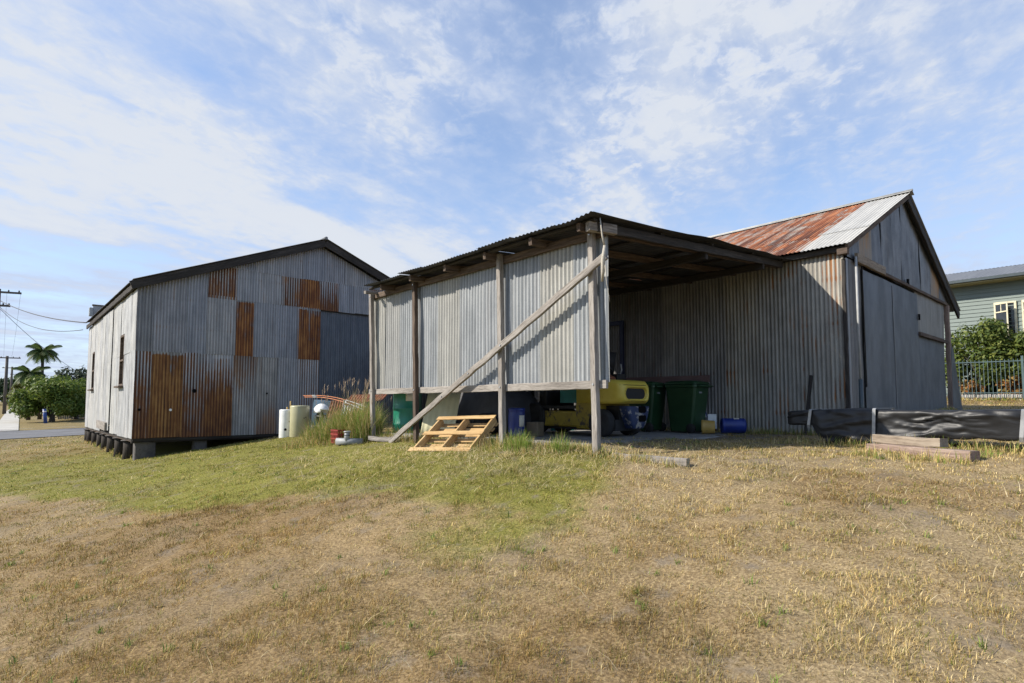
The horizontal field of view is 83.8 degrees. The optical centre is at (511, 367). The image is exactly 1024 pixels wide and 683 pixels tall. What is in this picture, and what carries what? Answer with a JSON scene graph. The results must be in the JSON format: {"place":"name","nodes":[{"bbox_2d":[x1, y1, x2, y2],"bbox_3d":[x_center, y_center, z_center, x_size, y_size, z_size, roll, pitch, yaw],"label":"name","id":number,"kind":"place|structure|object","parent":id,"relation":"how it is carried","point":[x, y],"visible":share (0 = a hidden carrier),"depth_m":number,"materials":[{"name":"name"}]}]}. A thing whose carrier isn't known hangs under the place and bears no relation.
{"place":"outdoors","nodes":[
{"label":"outdoors","id":0,"kind":"place"},
{"bbox_2d":[0,409,18,430],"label":"footpath","id":1,"kind":"structure","parent":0,"point":[9,422],"depth_m":44.97,"materials":[{"name":"white concrete"}]},
{"bbox_2d":[0,428,84,438],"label":"road","id":2,"kind":"structure","parent":0,"point":[38,433],"depth_m":32.09,"materials":[{"name":"grey asphalt"}]},
{"bbox_2d":[275,436,330,449],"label":"long grass","id":3,"kind":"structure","parent":0,"point":[294,443],"depth_m":12.09,"materials":[{"name":"green plant"}]},
{"bbox_2d":[468,433,519,451],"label":"long grass","id":4,"kind":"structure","parent":0,"point":[486,443],"depth_m":8.36,"materials":[{"name":"green plant"}]},
{"bbox_2d":[0,400,1023,682],"bbox_3d":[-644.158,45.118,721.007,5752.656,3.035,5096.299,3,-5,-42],"label":"ground","id":5,"kind":"structure","parent":0,"point":[752,562],"depth_m":4.17,"materials":[{"name":"beige plant"}]},
{"bbox_2d":[0,378,9,400],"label":"street tree","id":6,"kind":"object","parent":5,"relation":"on","point":[2,383],"visible":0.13,"depth_m":124.55,"materials":[{"name":"green plant"}]},
{"bbox_2d":[2,367,12,405],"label":"power pole","id":7,"kind":"object","parent":5,"relation":"on","point":[11,380],"visible":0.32,"depth_m":95.96,"materials":[{"name":"brown wood"}]},
{"bbox_2d":[0,356,20,413],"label":"power pole","id":8,"kind":"object","parent":5,"relation":"on","point":[5,386],"visible":0.99,"depth_m":65.01,"materials":[{"name":"brown wood"}]},
{"bbox_2d":[0,289,21,306],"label":"power pole","id":9,"kind":"object","parent":5,"relation":"on","point":[8,292],"visible":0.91,"depth_m":35.82,"materials":[{"name":"grey wood"}]},
{"bbox_2d":[0,307,79,331],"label":"overhead wire","id":10,"kind":"object","parent":9,"relation":"attached to","point":[38,328],"visible":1,"depth_m":28.58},
{"bbox_2d":[0,300,85,322],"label":"overhead wire","id":11,"kind":"object","parent":9,"relation":"attached to","point":[43,316],"visible":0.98,"depth_m":28.36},
{"bbox_2d":[0,309,86,376],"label":"overhead wire","id":12,"kind":"object","parent":9,"relation":"attached to","point":[44,348],"visible":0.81,"depth_m":41.00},
{"bbox_2d":[6,380,37,413],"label":"loose tree","id":13,"kind":"object","parent":5,"relation":"on","point":[16,386],"visible":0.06,"depth_m":58.37,"materials":[{"name":"green plant"}]},
{"bbox_2d":[0,377,48,403],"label":"street tree","id":14,"kind":"object","parent":5,"relation":"on","point":[1,395],"visible":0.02,"depth_m":112.82,"materials":[{"name":"green plant"}]},
{"bbox_2d":[11,365,50,419],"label":"palm tree","id":15,"kind":"object","parent":5,"relation":"on","point":[25,373],"visible":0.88,"depth_m":49.44,"materials":[{"name":"green plant"}]},
{"bbox_2d":[25,343,62,418],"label":"palm tree","id":16,"kind":"object","parent":5,"relation":"on","point":[38,353],"visible":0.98,"depth_m":50.76,"materials":[{"name":"green plant"}]},
{"bbox_2d":[43,409,47,422],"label":"blue bollard","id":17,"kind":"object","parent":5,"relation":"on","point":[44,415],"visible":0.83,"depth_m":43.61,"materials":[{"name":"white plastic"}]},
{"bbox_2d":[6,375,85,421],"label":"broad tree","id":18,"kind":"object","parent":5,"relation":"on","point":[57,397],"visible":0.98,"depth_m":45.13,"materials":[{"name":"green plant"}]},
{"bbox_2d":[48,373,86,418],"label":"broad tree","id":19,"kind":"object","parent":5,"relation":"on","point":[83,381],"visible":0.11,"depth_m":49.46,"materials":[{"name":"green plant"}]},
{"bbox_2d":[54,364,86,380],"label":"loose tree","id":20,"kind":"object","parent":5,"relation":"on","point":[78,375],"visible":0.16,"depth_m":64.37,"materials":[{"name":"green plant"}]},
{"bbox_2d":[58,412,84,418],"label":"paling fence","id":21,"kind":"object","parent":5,"relation":"on","point":[64,417],"visible":0.02,"depth_m":50.95,"materials":[{"name":"grey wood"}]},
{"bbox_2d":[84,237,392,459],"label":"gabled shed","id":22,"kind":"structure","parent":5,"relation":"on","point":[249,346],"depth_m":17.20,"materials":[{"name":"metal"}]},
{"bbox_2d":[87,352,94,390],"bbox_3d":[-16.051,0.133,21.852,0.210,1.472,0.800,3,-5,-42],"label":"window","id":23,"kind":"structure","parent":22,"relation":"in","point":[93,357],"depth_m":22.04,"materials":[{"name":"white glass"}]},
{"bbox_2d":[113,334,124,387],"bbox_3d":[-11.486,-0.197,16.776,0.210,1.552,0.870,3,-5,-42],"label":"window","id":24,"kind":"structure","parent":22,"relation":"in","point":[121,360],"depth_m":17.02,"materials":[{"name":"wood"}]},
{"bbox_2d":[318,311,392,423],"bbox_3d":[-5.292,0.168,19.542,2.750,3.990,0.022,3,-5,-42],"label":"sliding door","id":25,"kind":"structure","parent":22,"relation":"in","point":[344,338],"depth_m":19.27,"materials":[{"name":"grey metal"}]},
{"bbox_2d":[279,401,290,437],"bbox_3d":[-6.117,1.409,15.490,0.370,1.020,0.376,3,-5,-42],"label":"water heater","id":26,"kind":"object","parent":5,"relation":"on","point":[284,421],"visible":0.56,"depth_m":15.32,"materials":[{"name":"white metal"}]},
{"bbox_2d":[289,405,309,436],"bbox_3d":[-5.707,1.433,15.346,0.500,0.858,0.504,3,-5,-42],"label":"water heater","id":27,"kind":"object","parent":5,"relation":"on","point":[299,414],"visible":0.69,"depth_m":15.13,"materials":[{"name":"beige metal"}]},
{"bbox_2d":[310,400,330,427],"bbox_3d":[-5.435,1.403,16.229,0.592,1.006,0.500,3,-5,-42],"label":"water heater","id":28,"kind":"object","parent":5,"relation":"on","point":[315,403],"visible":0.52,"depth_m":16.05,"materials":[{"name":"blue metal"}]},
{"bbox_2d":[313,404,328,422],"bbox_3d":[-4.834,1.229,15.287,1.257,0.554,0.551,-1,-4,22],"label":"wheelbarrow","id":29,"kind":"object","parent":5,"relation":"on","point":[322,408],"visible":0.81,"depth_m":15.29,"materials":[{"name":"white metal"}]},
{"bbox_2d":[326,399,347,418],"bbox_3d":[-4.611,1.075,15.139,0.551,0.550,0.306,-1,-4,9],"label":"scrap sheet","id":30,"kind":"object","parent":29,"relation":"on","point":[333,403],"visible":0.32,"depth_m":15.23,"materials":[{"name":"brown metal"}]},
{"bbox_2d":[303,395,359,404],"bbox_3d":[-4.297,0.798,13.720,0.026,0.322,3.423,3,-5,-43],"label":"conduit rod","id":31,"kind":"object","parent":5,"relation":"on","point":[329,396],"visible":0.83,"depth_m":13.87,"materials":[{"name":"plastic"}]},
{"bbox_2d":[322,437,343,445],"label":"long grass","id":32,"kind":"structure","parent":5,"relation":"on","point":[329,442],"depth_m":11.50,"materials":[{"name":"green plant"}]},
{"bbox_2d":[294,395,378,443],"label":"long grass","id":33,"kind":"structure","parent":5,"relation":"on","point":[315,432],"depth_m":12.47,"materials":[{"name":"green plant"}]},
{"bbox_2d":[314,397,358,407],"bbox_3d":[-4.210,0.832,13.419,0.026,0.339,3.163,3,-5,-43],"label":"conduit rod","id":34,"kind":"object","parent":5,"relation":"on","point":[333,399],"visible":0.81,"depth_m":13.49,"materials":[{"name":"plastic"}]},
{"bbox_2d":[330,429,352,442],"bbox_3d":[-3.496,1.402,11.739,0.348,0.282,0.348,3,-5,-42],"label":"milk crate","id":35,"kind":"object","parent":5,"relation":"on","point":[334,433],"visible":0.33,"depth_m":11.61,"materials":[{"name":"red plastic"}]},
{"bbox_2d":[335,431,363,444],"bbox_3d":[-3.168,1.369,11.141,0.515,0.276,0.149,0,-4,-3],"label":"pipe fitting","id":36,"kind":"object","parent":5,"relation":"on","point":[346,440],"visible":0.96,"depth_m":11.08,"materials":[{"name":"grey plastic"}]},
{"bbox_2d":[314,376,391,442],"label":"long grass","id":37,"kind":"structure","parent":5,"relation":"on","point":[339,425],"depth_m":12.00,"materials":[{"name":"green plant"}]},
{"bbox_2d":[368,436,399,441],"bbox_3d":[-2.459,1.375,11.066,0.874,0.101,0.112,-2,-4,35],"label":"broken timber","id":38,"kind":"object","parent":5,"relation":"on","point":[375,438],"visible":0.68,"depth_m":11.09,"materials":[{"name":"grey wood"}]},
{"bbox_2d":[375,425,412,436],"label":"long grass","id":39,"kind":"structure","parent":5,"relation":"on","point":[387,430],"depth_m":11.40,"materials":[{"name":"green plant"}]},
{"bbox_2d":[399,428,446,443],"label":"long grass","id":40,"kind":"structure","parent":5,"relation":"on","point":[412,437],"depth_m":10.36,"materials":[{"name":"green plant"}]},
{"bbox_2d":[421,392,460,432],"bbox_3d":[-1.425,0.894,11.450,0.770,0.936,0.313,-1,-4,17],"label":"fibro sheet","id":41,"kind":"object","parent":5,"relation":"on","point":[448,405],"visible":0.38,"depth_m":11.46,"materials":[{"name":"grey concrete"}]},
{"bbox_2d":[408,415,498,451],"bbox_3d":[-0.909,1.080,8.972,1.121,0.680,0.946,-2,-4,27],"label":"timber pallet","id":42,"kind":"object","parent":5,"relation":"on","point":[460,430],"visible":0.8,"depth_m":9.04,"materials":[{"name":"brown wood"}]},
{"bbox_2d":[4,402,1007,682],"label":"weeds","id":43,"kind":"object","parent":5,"relation":"on","point":[100,630],"visible":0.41,"depth_m":4.12,"materials":[{"name":"green plant"}]},
{"bbox_2d":[0,399,1023,682],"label":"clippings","id":44,"kind":"object","parent":5,"relation":"on","point":[506,565],"visible":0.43,"depth_m":3.95,"materials":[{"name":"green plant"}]},
{"bbox_2d":[0,401,1023,682],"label":"dry stalks","id":45,"kind":"object","parent":5,"relation":"on","point":[564,485],"visible":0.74,"depth_m":6.36,"materials":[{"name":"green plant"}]},
{"bbox_2d":[500,431,533,452],"bbox_3d":[0.058,0.994,7.978,0.608,0.402,0.638,3,-5,-42],"label":"grass tuft","id":46,"kind":"object","parent":5,"relation":"on","point":[524,439],"visible":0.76,"depth_m":7.91,"materials":[{"name":"green plant"}]},
{"bbox_2d":[510,438,590,456],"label":"long grass","id":47,"kind":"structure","parent":5,"relation":"on","point":[544,448],"depth_m":7.55,"materials":[{"name":"green plant"}]},
{"bbox_2d":[83,396,1023,468],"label":"weed fringe","id":48,"kind":"object","parent":5,"relation":"on","point":[637,457],"visible":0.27,"depth_m":7.14,"materials":[{"name":"green plant"}]},
{"bbox_2d":[548,433,575,453],"bbox_3d":[0.616,0.957,7.491,0.456,0.377,0.466,3,-5,-42],"label":"grass tuft","id":49,"kind":"object","parent":5,"relation":"on","point":[553,446],"visible":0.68,"depth_m":7.43,"materials":[{"name":"green plant"}]},
{"bbox_2d":[384,429,745,445],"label":"concrete slab","id":50,"kind":"structure","parent":5,"relation":"on","point":[583,436],"depth_m":10.35,"materials":[{"name":"grey concrete"}]},
{"bbox_2d":[393,393,421,432],"bbox_3d":[-2.183,0.989,11.918,0.600,1.000,0.607,3,-5,-42],"label":"steel drum","id":51,"kind":"object","parent":50,"relation":"on","point":[403,409],"visible":0.41,"depth_m":11.66,"materials":[{"name":"metal"}]},
{"bbox_2d":[473,413,498,433],"bbox_3d":[-0.458,1.076,11.047,0.420,0.420,0.570,-1,-4,18],"label":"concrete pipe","id":52,"kind":"object","parent":50,"relation":"on","point":[485,421],"visible":0.26,"depth_m":10.82,"materials":[{"name":"black concrete"}]},
{"bbox_2d":[455,391,537,433],"bbox_3d":[-0.490,0.886,12.091,1.138,0.952,2.100,3,-5,-42],"label":"tarped stack","id":53,"kind":"object","parent":50,"relation":"on","point":[473,403],"visible":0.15,"depth_m":11.47,"materials":[{"name":"black plastic"}]},
{"bbox_2d":[508,408,524,436],"bbox_3d":[0.084,0.973,10.273,0.309,0.512,0.309,3,-5,-42],"label":"plastic drum","id":54,"kind":"object","parent":50,"relation":"on","point":[516,420],"visible":0.8,"depth_m":10.14,"materials":[{"name":"plastic"}]},
{"bbox_2d":[528,352,648,436],"bbox_3d":[1.087,0.381,11.476,1.010,1.860,3.406,3,-5,-42],"label":"forklift","id":55,"kind":"object","parent":50,"relation":"on","point":[556,410],"visible":0.7,"depth_m":10.44,"materials":[{"name":"metal"}]},
{"bbox_2d":[610,364,625,379],"bbox_3d":[1.850,-0.007,10.547,0.655,0.467,0.340,3,-5,-42],"label":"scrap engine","id":56,"kind":"object","parent":55,"relation":"on","point":[619,376],"visible":0.33,"depth_m":10.52,"materials":[{"name":"black metal"}]},
{"bbox_2d":[629,381,665,431],"bbox_3d":[2.903,0.829,12.237,0.610,1.060,0.851,3,-5,-45],"label":"wheelie bin","id":57,"kind":"object","parent":50,"relation":"on","point":[655,402],"visible":0.62,"depth_m":11.97,"materials":[{"name":"plastic"}]},
{"bbox_2d":[626,375,710,382],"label":"steel beam","id":58,"kind":"structure","parent":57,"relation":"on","point":[704,378],"depth_m":11.99,"materials":[{"name":"grey metal"}]},
{"bbox_2d":[664,381,712,432],"bbox_3d":[3.633,0.798,11.737,0.610,1.060,0.851,3,-5,-42],"label":"wheelie bin","id":59,"kind":"object","parent":50,"relation":"on","point":[687,403],"visible":0.84,"depth_m":11.55,"materials":[{"name":"plastic"}]},
{"bbox_2d":[701,420,714,433],"bbox_3d":[3.845,1.155,11.180,0.250,0.280,0.280,-1,-4,20],"label":"plastic tub","id":60,"kind":"object","parent":50,"relation":"on","point":[707,426],"visible":1,"depth_m":11.08,"materials":[{"name":"yellow plastic"}]},
{"bbox_2d":[708,414,716,428],"bbox_3d":[4.123,1.100,11.756,0.170,0.300,0.200,-1,-4,19],"label":"plastic carton","id":61,"kind":"object","parent":50,"relation":"on","point":[712,417],"visible":0.69,"depth_m":11.66,"materials":[{"name":"white plastic"}]},
{"bbox_2d":[720,418,746,432],"bbox_3d":[4.301,1.120,11.098,0.440,0.299,0.299,-1,-4,10],"label":"plastic drum","id":62,"kind":"object","parent":50,"relation":"on","point":[733,425],"visible":1,"depth_m":10.99,"materials":[{"name":"plastic"}]},
{"bbox_2d":[363,211,792,454],"bbox_3d":[1.040,-0.288,11.187,6.021,3.604,6.467,3,-5,-42],"label":"carport","id":63,"kind":"object","parent":5,"relation":"on","point":[529,311],"visible":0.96,"depth_m":8.96,"materials":[{"name":"metal"}]},
{"bbox_2d":[600,218,609,299],"bbox_3d":[1.113,-1.320,7.002,0.091,1.051,0.182,1,-4,-21],"label":"rope","id":64,"kind":"object","parent":63,"relation":"hanging from","point":[603,266],"visible":1,"depth_m":6.99,"materials":[{"name":"white fabric"}]},
{"bbox_2d":[612,452,689,466],"bbox_3d":[1.598,1.068,6.668,0.975,0.106,0.090,-3,-5,43],"label":"timber plank","id":65,"kind":"object","parent":5,"relation":"on","point":[681,461],"visible":0.49,"depth_m":6.47,"materials":[{"name":"grey wood"}]},
{"bbox_2d":[751,427,780,434],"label":"long grass","id":66,"kind":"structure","parent":5,"relation":"on","point":[770,431],"depth_m":10.88,"materials":[{"name":"green plant"}]},
{"bbox_2d":[574,189,962,433],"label":"gable shed","id":67,"kind":"structure","parent":5,"relation":"on","point":[852,305],"depth_m":11.91,"materials":[{"name":"grey metal"}]},
{"bbox_2d":[862,270,921,409],"bbox_3d":[8.130,-0.241,12.120,3.900,3.160,0.016,3,-5,-42],"label":"door","id":68,"kind":"structure","parent":67,"relation":"in","point":[878,305],"depth_m":11.95,"materials":[{"name":"grey metal"}]},
{"bbox_2d":[803,375,812,434],"bbox_3d":[5.473,0.690,10.551,0.262,1.122,0.066,1,-4,-20],"label":"timber batten","id":69,"kind":"object","parent":5,"relation":"on","point":[808,397],"visible":0.7,"depth_m":10.55,"materials":[{"name":"grey wood"}]},
{"bbox_2d":[787,408,1023,444],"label":"wrapped pack","id":70,"kind":"object","parent":5,"relation":"on","point":[861,424],"visible":0.84,"depth_m":7.20,"materials":[{"name":"black plastic"}]},
{"bbox_2d":[866,443,979,461],"bbox_3d":[4.654,0.957,6.535,0.157,0.125,1.201,1,-4,-18],"label":"timber sleeper","id":71,"kind":"object","parent":5,"relation":"on","point":[914,449],"visible":0.55,"depth_m":6.34,"materials":[{"name":"wood"}]},
{"bbox_2d":[872,434,947,446],"bbox_3d":[4.710,0.865,6.793,0.141,0.116,0.834,1,-4,-18],"label":"timber sleeper","id":72,"kind":"object","parent":71,"relation":"on","point":[910,440],"visible":0.96,"depth_m":6.69,"materials":[{"name":"beige wood"}]},
{"bbox_2d":[958,380,985,394],"bbox_3d":[17.690,0.884,22.094,0.931,0.872,1.145,0,-4,6],"label":"shrub","id":73,"kind":"object","parent":5,"relation":"on","point":[965,385],"visible":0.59,"depth_m":21.87,"materials":[{"name":"orange plant"}]},
{"bbox_2d":[944,316,1020,394],"bbox_3d":[18.082,-0.388,22.092,2.402,3.363,2.222,-1,-4,15],"label":"shrub","id":74,"kind":"object","parent":5,"relation":"on","point":[990,336],"visible":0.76,"depth_m":21.61,"materials":[{"name":"green plant"}]},
{"bbox_2d":[944,264,1023,396],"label":"house","id":75,"kind":"structure","parent":5,"relation":"on","point":[997,293],"depth_m":23.40,"materials":[{"name":"green paint"}]},
{"bbox_2d":[994,301,1017,339],"bbox_3d":[19.700,-1.889,22.805,0.445,1.575,0.780,3,-5,-42],"label":"window","id":76,"kind":"structure","parent":75,"relation":"in","point":[1001,311],"depth_m":22.78,"materials":[{"name":"beige paint"}]},
{"bbox_2d":[1021,300,1023,329],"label":"window","id":77,"kind":"structure","parent":75,"relation":"in","point":[1022,301],"depth_m":22.49,"materials":[{"name":"beige paint"}]},
{"bbox_2d":[945,356,1023,397],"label":"steel fence","id":78,"kind":"object","parent":5,"relation":"on","point":[1004,361],"visible":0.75,"depth_m":20.79,"materials":[{"name":"grey metal"}]},
{"bbox_2d":[947,394,1022,399],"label":"garden edging","id":79,"kind":"object","parent":5,"relation":"on","point":[986,396],"visible":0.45,"depth_m":21.03,"materials":[{"name":"stone"}]},
{"bbox_2d":[959,353,1021,394],"bbox_3d":[18.937,0.280,22.555,2.623,1.993,1.054,-2,-4,35],"label":"shrub","id":80,"kind":"object","parent":5,"relation":"on","point":[992,388],"visible":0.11,"depth_m":22.74,"materials":[{"name":"green plant"}]},
{"bbox_2d":[995,374,1022,394],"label":"shrub","id":81,"kind":"object","parent":5,"relation":"on","point":[1011,382],"visible":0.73,"depth_m":21.09,"materials":[{"name":"orange plant"}]},
{"bbox_2d":[995,328,1023,383],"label":"shrub","id":82,"kind":"object","parent":5,"relation":"on","point":[1017,344],"visible":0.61,"depth_m":21.08,"materials":[{"name":"green plant"}]},
{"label":"scrap sheet","id":83,"kind":"object","parent":5,"relation":"on","visible":0},
{"bbox_2d":[342,400,365,414],"bbox_3d":[-4.114,1.025,14.825,0.599,0.494,0.327,0,-4,-1],"label":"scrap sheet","id":84,"kind":"object","parent":83,"relation":"on","point":[349,405],"visible":0.12,"depth_m":14.86,"materials":[{"name":"grey metal"}]},
{"bbox_2d":[344,394,387,405],"bbox_3d":[-3.697,0.766,14.590,1.101,0.395,0.407,-1,-4,16],"label":"scrap sheet","id":85,"kind":"object","parent":83,"relation":"on","point":[368,397],"visible":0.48,"depth_m":14.60,"materials":[{"name":"brown metal"}]},
{"bbox_2d":[0,0,1023,379],"label":"sky","id":86,"kind":"structure","parent":0,"point":[139,138],"materials":[{"name":"blue"}]},
{"bbox_2d":[527,422,543,436],"bbox_3d":[0.429,1.122,10.479,0.220,0.260,0.300,-2,-4,25],"label":"cardboard box","id":87,"kind":"object","parent":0,"point":[535,429],"visible":0.91,"depth_m":10.36,"materials":[{"name":"brown cardboard"}]},
{"bbox_2d":[963,444,998,456],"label":"long grass","id":88,"kind":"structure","parent":0,"point":[988,453],"depth_m":6.20,"materials":[{"name":"plant"}]}
]}

